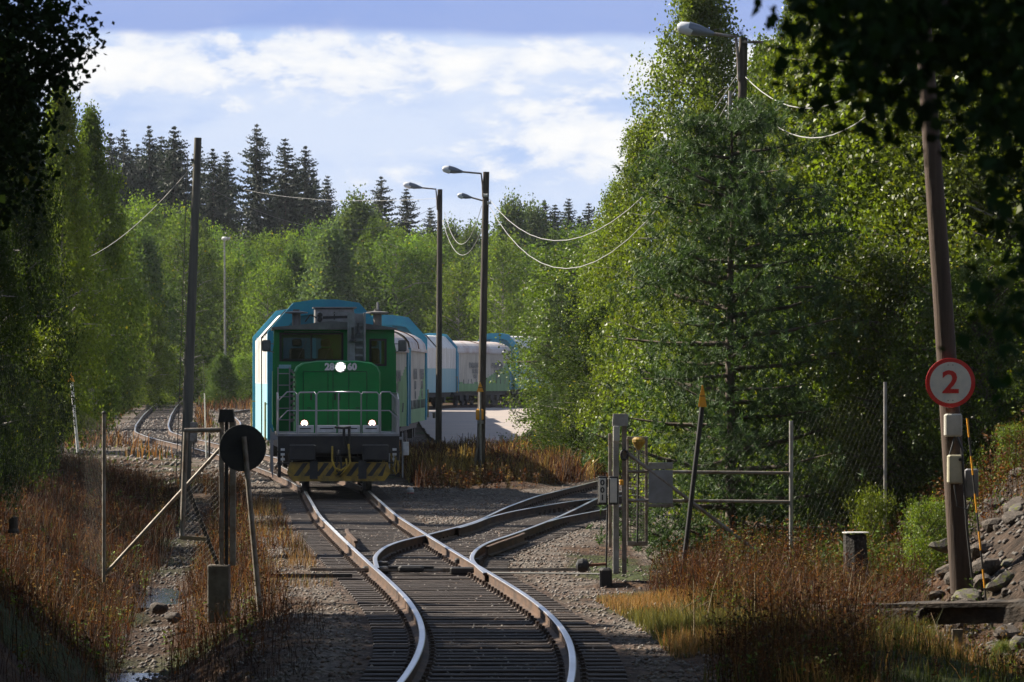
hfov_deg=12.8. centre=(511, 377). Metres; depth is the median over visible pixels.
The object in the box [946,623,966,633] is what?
rock
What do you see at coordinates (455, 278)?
leafy tree
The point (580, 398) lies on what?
leafy tree
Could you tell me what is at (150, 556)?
dry grass
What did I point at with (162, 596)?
ditch water
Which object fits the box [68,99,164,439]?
birch tree
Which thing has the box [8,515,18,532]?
tree stump
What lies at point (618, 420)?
gate post
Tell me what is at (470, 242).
leafy tree
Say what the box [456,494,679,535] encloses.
railway track
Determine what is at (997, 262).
leafy tree
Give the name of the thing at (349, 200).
overhead cable
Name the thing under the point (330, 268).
leafy tree
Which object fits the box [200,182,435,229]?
overhead cable
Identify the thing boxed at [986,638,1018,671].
leafy bush
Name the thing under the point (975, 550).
rock
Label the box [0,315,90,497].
leafy bush
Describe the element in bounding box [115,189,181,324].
leafy tree
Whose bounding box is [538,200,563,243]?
spruce tree
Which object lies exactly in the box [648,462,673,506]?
electrical box
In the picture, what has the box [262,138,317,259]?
spruce tree
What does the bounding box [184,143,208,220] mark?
spruce tree
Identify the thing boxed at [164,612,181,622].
rock
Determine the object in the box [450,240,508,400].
leafy tree
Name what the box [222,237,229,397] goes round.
yard lamp
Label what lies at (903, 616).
grass
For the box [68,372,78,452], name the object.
warning marker
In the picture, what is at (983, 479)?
weeds
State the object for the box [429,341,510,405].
curtain wagon
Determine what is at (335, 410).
locomotive
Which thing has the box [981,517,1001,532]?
rock
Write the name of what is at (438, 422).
street lamp
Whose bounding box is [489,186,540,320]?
leafy tree
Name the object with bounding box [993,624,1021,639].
rock
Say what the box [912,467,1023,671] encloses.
rocks
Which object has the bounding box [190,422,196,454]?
cable cabinet
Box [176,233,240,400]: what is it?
leafy tree
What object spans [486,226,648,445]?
leafy tree
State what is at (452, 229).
leafy tree
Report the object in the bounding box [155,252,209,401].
leafy tree
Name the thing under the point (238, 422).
railway track
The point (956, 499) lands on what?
cable
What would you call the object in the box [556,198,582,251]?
spruce tree
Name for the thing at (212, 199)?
spruce tree
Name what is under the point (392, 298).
leafy tree
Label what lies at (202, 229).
leafy tree
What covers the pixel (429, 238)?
leafy tree
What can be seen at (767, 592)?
dry grass
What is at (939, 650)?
grass
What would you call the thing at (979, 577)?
rock
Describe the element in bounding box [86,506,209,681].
gravel
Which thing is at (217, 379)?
leafy bush
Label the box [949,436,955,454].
cable
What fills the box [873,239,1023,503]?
leafy tree
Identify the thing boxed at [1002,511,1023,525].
rock
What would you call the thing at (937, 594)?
rock
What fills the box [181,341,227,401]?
leafy bush
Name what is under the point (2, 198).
leafy tree
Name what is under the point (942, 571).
rock
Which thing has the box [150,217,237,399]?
leafy tree
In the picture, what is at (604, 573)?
switch lever
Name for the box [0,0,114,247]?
leafy tree
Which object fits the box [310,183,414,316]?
leafy tree
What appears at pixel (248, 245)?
leafy tree
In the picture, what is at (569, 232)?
leafy tree
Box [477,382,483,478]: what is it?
warning marker
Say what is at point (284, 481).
railway track
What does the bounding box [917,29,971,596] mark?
utility pole
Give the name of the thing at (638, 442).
reversed marker
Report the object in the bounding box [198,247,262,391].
leafy tree
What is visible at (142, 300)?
leafy tree
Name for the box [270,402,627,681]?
railway track
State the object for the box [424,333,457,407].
hooded wagon
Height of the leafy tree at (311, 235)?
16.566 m
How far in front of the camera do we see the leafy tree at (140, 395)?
261.83 m
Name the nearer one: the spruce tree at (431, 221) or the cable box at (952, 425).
the cable box at (952, 425)
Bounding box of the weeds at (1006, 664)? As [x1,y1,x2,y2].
[828,454,1023,681]
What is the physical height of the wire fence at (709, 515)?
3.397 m
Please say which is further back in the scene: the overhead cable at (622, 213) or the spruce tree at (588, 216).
the spruce tree at (588, 216)
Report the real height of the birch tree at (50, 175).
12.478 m
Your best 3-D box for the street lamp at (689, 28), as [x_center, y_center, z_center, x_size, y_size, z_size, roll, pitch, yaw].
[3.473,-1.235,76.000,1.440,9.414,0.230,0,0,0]
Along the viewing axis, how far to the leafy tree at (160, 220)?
388.90 m
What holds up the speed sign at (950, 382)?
attached to the utility pole at (959, 564)
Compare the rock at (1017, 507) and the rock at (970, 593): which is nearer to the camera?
the rock at (970, 593)
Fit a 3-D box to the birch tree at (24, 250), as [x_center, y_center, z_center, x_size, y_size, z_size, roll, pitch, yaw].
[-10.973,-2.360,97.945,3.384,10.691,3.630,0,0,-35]
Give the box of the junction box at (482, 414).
[476,409,483,423]
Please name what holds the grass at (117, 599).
on the ground at (634, 558)
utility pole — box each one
[175,137,201,515]
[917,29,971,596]
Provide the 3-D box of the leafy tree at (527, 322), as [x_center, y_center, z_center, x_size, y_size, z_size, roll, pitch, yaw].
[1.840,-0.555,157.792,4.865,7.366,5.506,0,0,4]
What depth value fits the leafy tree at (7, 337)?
79.99 m
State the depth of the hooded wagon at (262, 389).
129.30 m
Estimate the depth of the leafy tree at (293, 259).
354.60 m
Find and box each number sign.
[598,476,606,504]
[609,476,617,504]
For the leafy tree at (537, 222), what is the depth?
391.23 m
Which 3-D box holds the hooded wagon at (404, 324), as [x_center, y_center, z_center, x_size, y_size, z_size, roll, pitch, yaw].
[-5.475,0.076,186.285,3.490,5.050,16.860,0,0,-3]
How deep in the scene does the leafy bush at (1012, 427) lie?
65.95 m
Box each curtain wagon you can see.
[394,330,426,443]
[394,333,408,426]
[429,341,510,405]
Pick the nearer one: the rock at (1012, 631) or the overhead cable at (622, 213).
the rock at (1012, 631)
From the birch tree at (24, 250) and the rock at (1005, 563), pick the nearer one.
the rock at (1005, 563)
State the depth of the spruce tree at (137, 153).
451.86 m
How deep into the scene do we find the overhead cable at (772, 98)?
73.17 m
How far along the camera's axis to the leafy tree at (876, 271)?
71.33 m
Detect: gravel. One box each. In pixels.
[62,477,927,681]
[64,407,287,491]
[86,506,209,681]
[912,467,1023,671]
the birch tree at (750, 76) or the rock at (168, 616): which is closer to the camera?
the rock at (168, 616)
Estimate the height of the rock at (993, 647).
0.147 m
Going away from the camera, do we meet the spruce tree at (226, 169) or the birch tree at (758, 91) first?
the birch tree at (758, 91)
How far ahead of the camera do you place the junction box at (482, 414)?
129.25 m
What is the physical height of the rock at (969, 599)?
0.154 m
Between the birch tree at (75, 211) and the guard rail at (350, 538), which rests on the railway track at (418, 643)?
the guard rail at (350, 538)
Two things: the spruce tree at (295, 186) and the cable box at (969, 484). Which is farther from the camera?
the spruce tree at (295, 186)
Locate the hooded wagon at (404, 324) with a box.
[371,315,428,432]
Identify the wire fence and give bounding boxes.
[0,356,218,581]
[623,357,983,567]
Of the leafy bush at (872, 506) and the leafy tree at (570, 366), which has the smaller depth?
the leafy bush at (872, 506)
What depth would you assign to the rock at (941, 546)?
59.90 m
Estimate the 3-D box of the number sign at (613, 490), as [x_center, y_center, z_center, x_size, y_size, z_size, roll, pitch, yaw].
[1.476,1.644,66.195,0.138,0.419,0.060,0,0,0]
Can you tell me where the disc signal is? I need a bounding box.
[219,424,265,612]
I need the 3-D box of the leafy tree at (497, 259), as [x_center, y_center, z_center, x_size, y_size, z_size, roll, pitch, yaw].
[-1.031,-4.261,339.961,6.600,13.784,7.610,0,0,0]
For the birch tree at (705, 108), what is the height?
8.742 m
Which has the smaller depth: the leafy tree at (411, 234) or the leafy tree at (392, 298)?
the leafy tree at (392, 298)
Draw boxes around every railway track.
[124,398,362,493]
[229,399,511,427]
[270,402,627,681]
[373,473,673,583]
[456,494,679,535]
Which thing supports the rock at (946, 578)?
on the ground at (634, 558)
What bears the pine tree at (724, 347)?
on the ground at (634, 558)
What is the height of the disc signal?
2.483 m
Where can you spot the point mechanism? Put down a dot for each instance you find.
(385, 567)
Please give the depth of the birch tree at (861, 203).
75.31 m
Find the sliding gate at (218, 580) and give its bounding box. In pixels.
[179,409,235,622]
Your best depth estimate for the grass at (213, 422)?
170.59 m
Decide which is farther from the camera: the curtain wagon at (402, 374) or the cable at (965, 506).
the curtain wagon at (402, 374)
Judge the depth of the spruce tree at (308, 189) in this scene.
439.66 m
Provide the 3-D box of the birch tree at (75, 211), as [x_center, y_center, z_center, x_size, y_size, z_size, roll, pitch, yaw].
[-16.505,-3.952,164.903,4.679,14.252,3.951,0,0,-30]
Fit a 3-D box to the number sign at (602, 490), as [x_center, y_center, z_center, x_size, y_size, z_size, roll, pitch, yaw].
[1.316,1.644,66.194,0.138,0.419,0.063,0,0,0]
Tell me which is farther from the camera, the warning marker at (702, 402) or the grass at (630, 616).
the warning marker at (702, 402)
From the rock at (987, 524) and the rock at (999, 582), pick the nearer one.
the rock at (999, 582)
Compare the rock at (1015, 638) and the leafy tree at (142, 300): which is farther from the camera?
the leafy tree at (142, 300)
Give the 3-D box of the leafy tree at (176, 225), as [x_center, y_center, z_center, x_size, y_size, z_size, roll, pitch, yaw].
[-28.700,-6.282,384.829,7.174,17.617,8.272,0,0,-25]
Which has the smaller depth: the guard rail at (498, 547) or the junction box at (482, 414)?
the guard rail at (498, 547)
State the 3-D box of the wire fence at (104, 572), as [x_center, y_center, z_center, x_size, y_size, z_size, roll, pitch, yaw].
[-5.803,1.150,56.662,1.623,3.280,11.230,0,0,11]
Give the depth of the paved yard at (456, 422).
230.14 m
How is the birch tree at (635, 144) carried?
on the ground at (634, 558)
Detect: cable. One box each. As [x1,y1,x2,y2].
[89,165,192,256]
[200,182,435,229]
[243,189,435,200]
[442,220,481,254]
[444,206,481,243]
[489,75,736,240]
[489,89,735,268]
[745,72,882,108]
[746,80,901,138]
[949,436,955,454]
[953,485,973,509]
[956,436,973,587]
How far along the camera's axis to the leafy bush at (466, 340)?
351.59 m
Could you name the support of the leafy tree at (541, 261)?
on the ground at (634, 558)
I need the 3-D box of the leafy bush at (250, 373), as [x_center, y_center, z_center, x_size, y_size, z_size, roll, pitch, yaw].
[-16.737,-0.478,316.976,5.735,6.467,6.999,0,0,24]
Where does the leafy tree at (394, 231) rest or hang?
on the ground at (634, 558)
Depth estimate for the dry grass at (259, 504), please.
82.36 m
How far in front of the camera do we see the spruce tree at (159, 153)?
445.85 m
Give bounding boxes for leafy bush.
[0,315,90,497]
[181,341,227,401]
[193,351,250,407]
[221,329,257,396]
[225,353,252,403]
[235,360,252,399]
[446,329,489,402]
[578,340,754,526]
[839,480,899,548]
[898,491,947,579]
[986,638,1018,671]
[987,421,1023,468]
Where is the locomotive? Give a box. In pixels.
[262,302,408,491]
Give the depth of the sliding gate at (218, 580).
61.95 m
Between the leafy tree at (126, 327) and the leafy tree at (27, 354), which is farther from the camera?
the leafy tree at (126, 327)
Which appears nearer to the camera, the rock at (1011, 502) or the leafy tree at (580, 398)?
the rock at (1011, 502)
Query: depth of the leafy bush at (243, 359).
327.91 m
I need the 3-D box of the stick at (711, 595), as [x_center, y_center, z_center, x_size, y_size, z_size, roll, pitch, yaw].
[2.421,2.649,54.689,0.210,0.652,0.054,0,0,-28]
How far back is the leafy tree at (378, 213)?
391.91 m
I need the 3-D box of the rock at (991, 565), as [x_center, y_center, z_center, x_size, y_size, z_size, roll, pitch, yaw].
[6.048,2.479,58.226,0.446,0.321,0.415,-12,-9,-18]
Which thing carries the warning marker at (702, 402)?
on the ground at (634, 558)
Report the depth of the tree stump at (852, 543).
60.87 m
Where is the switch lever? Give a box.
[492,504,611,586]
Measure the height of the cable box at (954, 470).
0.366 m
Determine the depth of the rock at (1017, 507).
60.66 m
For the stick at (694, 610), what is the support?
on the ground at (634, 558)
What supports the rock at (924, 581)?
on the ground at (634, 558)
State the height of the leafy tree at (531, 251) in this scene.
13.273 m
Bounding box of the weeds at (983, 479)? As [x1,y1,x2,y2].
[678,406,1023,585]
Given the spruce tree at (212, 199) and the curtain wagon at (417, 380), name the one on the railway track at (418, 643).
the curtain wagon at (417, 380)
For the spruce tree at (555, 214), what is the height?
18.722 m
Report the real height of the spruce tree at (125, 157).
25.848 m
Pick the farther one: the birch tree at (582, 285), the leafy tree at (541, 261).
the leafy tree at (541, 261)
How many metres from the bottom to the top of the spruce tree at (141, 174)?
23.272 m
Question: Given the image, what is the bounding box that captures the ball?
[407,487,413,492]
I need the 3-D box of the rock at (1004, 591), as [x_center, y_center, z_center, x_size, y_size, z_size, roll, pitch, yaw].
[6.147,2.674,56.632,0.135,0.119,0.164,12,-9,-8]
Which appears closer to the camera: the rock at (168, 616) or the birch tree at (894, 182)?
the rock at (168, 616)
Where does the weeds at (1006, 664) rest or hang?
on the ground at (634, 558)
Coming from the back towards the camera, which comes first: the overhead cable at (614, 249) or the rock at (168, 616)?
the overhead cable at (614, 249)
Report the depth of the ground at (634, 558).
61.85 m
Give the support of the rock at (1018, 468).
on the ground at (634, 558)
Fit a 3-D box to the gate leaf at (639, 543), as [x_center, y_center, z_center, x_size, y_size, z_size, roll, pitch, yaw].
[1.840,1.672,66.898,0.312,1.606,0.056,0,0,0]
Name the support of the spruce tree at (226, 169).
on the ground at (634, 558)
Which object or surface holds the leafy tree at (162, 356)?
on the ground at (634, 558)
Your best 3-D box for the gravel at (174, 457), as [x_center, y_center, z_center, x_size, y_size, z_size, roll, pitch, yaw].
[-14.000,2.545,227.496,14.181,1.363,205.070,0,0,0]
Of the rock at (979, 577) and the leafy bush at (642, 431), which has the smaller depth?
the rock at (979, 577)
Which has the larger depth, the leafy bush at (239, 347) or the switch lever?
the leafy bush at (239, 347)
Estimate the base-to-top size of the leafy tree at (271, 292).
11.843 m
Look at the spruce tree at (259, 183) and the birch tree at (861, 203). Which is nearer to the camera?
the birch tree at (861, 203)
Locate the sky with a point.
(527, 94)
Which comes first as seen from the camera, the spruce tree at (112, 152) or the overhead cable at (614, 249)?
the overhead cable at (614, 249)
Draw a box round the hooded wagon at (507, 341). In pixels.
[478,333,561,403]
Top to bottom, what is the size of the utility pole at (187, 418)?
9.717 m
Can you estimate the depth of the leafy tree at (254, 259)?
359.49 m
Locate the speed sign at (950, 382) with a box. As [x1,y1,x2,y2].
[926,358,974,407]
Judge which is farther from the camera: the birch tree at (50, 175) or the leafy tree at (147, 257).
the leafy tree at (147, 257)
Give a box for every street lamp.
[403,182,441,445]
[442,165,490,477]
[677,22,762,466]
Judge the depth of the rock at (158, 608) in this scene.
65.90 m
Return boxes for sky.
[0,0,786,280]
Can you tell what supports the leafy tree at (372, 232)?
on the ground at (634, 558)
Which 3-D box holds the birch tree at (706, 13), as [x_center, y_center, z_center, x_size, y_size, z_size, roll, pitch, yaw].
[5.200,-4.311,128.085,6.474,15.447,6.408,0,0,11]
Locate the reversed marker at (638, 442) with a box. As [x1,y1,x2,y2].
[632,437,644,542]
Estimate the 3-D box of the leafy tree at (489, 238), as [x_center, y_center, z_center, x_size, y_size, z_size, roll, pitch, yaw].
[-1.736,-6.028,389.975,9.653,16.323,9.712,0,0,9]
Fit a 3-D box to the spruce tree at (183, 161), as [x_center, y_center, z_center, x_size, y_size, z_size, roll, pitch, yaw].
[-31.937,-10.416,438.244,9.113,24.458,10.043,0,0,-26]
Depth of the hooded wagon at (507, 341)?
323.47 m
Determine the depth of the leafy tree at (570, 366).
139.57 m
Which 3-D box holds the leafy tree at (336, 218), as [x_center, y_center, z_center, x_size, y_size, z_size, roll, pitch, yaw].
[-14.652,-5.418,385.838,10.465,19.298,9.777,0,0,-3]
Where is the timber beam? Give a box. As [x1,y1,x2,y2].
[808,598,1023,644]
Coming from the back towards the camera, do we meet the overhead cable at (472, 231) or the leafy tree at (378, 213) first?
the leafy tree at (378, 213)
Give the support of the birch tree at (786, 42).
on the ground at (634, 558)
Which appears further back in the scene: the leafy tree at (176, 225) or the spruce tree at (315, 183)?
the spruce tree at (315, 183)
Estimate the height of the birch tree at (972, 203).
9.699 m
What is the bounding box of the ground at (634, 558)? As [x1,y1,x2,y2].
[0,400,1023,681]
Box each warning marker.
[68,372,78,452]
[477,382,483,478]
[681,385,706,570]
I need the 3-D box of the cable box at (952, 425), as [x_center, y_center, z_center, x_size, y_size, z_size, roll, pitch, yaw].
[5.602,0.607,57.789,0.222,0.289,0.181,0,0,0]
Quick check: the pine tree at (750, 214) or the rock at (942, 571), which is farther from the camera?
the pine tree at (750, 214)
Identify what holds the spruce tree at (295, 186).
on the ground at (634, 558)
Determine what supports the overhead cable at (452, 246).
attached to the street lamp at (449, 169)
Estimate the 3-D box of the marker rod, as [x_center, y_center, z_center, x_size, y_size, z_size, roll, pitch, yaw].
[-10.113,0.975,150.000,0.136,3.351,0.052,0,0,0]
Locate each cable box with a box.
[944,414,961,436]
[947,455,962,483]
[965,469,978,496]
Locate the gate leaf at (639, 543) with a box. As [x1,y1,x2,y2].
[627,437,647,545]
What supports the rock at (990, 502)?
on the ground at (634, 558)
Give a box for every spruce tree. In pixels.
[87,133,143,224]
[112,129,145,222]
[123,125,176,290]
[126,144,147,191]
[126,155,162,219]
[148,136,172,189]
[153,126,204,226]
[160,143,208,219]
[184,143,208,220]
[186,149,237,238]
[204,163,243,219]
[209,151,249,234]
[216,124,289,292]
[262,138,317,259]
[288,146,334,257]
[288,163,302,215]
[309,171,332,225]
[315,176,340,224]
[369,176,405,239]
[393,189,424,239]
[419,208,436,237]
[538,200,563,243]
[549,204,565,246]
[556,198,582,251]
[577,203,601,236]
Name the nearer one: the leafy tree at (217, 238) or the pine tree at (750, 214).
the pine tree at (750, 214)
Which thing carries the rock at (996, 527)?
on the ground at (634, 558)
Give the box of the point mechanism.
[266,558,589,577]
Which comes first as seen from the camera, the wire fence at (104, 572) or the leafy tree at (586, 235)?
the wire fence at (104, 572)
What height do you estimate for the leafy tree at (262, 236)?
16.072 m
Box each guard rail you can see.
[344,529,359,550]
[483,533,527,556]
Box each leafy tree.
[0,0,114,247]
[0,121,50,515]
[0,195,4,202]
[0,225,59,491]
[45,185,130,447]
[78,204,171,423]
[97,315,152,415]
[106,230,147,418]
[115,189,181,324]
[123,244,178,407]
[123,305,184,411]
[126,217,208,404]
[133,212,186,285]
[148,200,212,324]
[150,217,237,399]
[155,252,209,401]
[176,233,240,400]
[177,213,232,397]
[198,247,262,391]
[207,220,242,356]
[213,225,276,355]
[213,237,281,394]
[226,257,302,396]
[244,223,311,328]
[248,227,277,304]
[258,234,312,321]
[266,214,381,318]
[271,212,328,267]
[301,255,323,299]
[308,201,345,257]
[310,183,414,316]
[347,225,450,333]
[349,208,421,320]
[370,194,387,237]
[378,214,430,316]
[380,228,461,333]
[389,221,433,299]
[394,227,480,401]
[413,228,447,328]
[417,256,501,402]
[428,217,481,331]
[433,211,462,314]
[443,216,501,250]
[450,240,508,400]
[455,228,536,402]
[476,238,569,402]
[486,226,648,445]
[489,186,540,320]
[497,257,586,440]
[508,302,620,461]
[509,244,559,402]
[522,192,553,255]
[523,276,592,446]
[527,213,609,299]
[531,219,566,260]
[531,285,673,475]
[565,219,604,256]
[705,190,934,544]
[738,218,1016,542]
[739,0,1023,413]
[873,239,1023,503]
[976,186,1023,348]
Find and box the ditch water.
[103,588,183,681]
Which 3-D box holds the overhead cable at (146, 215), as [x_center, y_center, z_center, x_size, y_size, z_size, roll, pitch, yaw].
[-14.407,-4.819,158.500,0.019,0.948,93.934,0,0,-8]
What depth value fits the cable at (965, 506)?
57.72 m
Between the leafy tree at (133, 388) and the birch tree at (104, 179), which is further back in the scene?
the leafy tree at (133, 388)
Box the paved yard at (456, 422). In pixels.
[419,408,538,443]
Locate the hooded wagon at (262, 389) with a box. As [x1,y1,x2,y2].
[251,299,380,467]
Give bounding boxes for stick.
[693,580,694,635]
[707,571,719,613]
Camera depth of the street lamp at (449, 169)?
129.42 m
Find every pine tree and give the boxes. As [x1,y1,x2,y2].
[564,92,888,569]
[672,159,798,511]
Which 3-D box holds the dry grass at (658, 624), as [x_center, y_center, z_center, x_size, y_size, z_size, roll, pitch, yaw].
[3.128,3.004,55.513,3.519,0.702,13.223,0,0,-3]
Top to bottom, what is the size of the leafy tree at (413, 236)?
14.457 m
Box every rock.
[149,602,168,614]
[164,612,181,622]
[921,579,931,587]
[926,590,945,600]
[928,538,947,552]
[934,564,948,577]
[943,572,949,585]
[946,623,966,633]
[951,588,980,601]
[961,598,976,601]
[970,542,992,559]
[972,558,1000,577]
[973,573,992,590]
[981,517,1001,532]
[983,498,999,508]
[986,570,1013,591]
[986,643,1008,649]
[993,525,1000,530]
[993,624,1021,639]
[1001,558,1013,567]
[1001,588,1008,595]
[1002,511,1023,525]
[1003,496,1023,511]
[1008,503,1022,510]
[1009,467,1021,477]
[1010,635,1023,651]
[1020,581,1023,591]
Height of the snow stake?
2.824 m
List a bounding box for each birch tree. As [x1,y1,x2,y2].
[0,32,107,494]
[3,63,84,454]
[38,84,124,450]
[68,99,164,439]
[549,176,651,449]
[554,113,675,477]
[583,0,754,483]
[621,2,915,523]
[637,95,750,531]
[639,26,774,428]
[658,0,1016,527]
[694,10,831,332]
[706,0,828,453]
[787,0,1023,524]
[859,0,1023,494]
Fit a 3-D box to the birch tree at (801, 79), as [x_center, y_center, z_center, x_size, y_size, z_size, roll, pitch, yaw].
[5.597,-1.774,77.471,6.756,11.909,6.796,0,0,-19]
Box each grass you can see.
[0,446,308,681]
[0,465,283,677]
[55,392,430,459]
[56,404,269,462]
[203,489,332,599]
[382,432,612,487]
[591,516,952,681]
[595,581,968,659]
[596,587,961,657]
[650,549,993,681]
[754,618,1023,681]
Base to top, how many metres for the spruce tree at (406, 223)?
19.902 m
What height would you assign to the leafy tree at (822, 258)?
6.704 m
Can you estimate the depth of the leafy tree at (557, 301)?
147.87 m
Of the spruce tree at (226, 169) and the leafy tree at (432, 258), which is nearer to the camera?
the leafy tree at (432, 258)
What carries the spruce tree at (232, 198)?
on the ground at (634, 558)
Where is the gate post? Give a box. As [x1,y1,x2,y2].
[608,414,628,573]
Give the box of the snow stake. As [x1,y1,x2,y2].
[966,418,986,600]
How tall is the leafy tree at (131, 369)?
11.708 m
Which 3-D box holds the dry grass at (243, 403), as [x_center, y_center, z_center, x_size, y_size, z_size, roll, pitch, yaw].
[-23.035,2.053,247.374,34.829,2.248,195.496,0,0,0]
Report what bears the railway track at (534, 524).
on the ground at (634, 558)
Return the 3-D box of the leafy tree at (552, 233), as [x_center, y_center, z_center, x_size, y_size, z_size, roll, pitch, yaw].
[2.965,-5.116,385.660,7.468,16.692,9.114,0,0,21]
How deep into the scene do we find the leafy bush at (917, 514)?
61.88 m
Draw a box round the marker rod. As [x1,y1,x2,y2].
[203,358,206,457]
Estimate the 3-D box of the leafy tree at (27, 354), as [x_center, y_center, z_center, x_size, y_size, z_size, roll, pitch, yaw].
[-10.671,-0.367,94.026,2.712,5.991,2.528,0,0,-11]
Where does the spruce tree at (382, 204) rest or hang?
on the ground at (634, 558)
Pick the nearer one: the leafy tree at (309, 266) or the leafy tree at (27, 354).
the leafy tree at (27, 354)
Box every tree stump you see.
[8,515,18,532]
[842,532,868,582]
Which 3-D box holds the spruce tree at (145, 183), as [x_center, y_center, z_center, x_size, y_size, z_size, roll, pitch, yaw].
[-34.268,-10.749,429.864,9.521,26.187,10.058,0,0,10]
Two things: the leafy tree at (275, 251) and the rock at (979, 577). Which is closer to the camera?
the rock at (979, 577)
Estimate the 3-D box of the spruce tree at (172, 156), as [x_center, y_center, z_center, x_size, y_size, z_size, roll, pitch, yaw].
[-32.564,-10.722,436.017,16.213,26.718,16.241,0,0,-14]

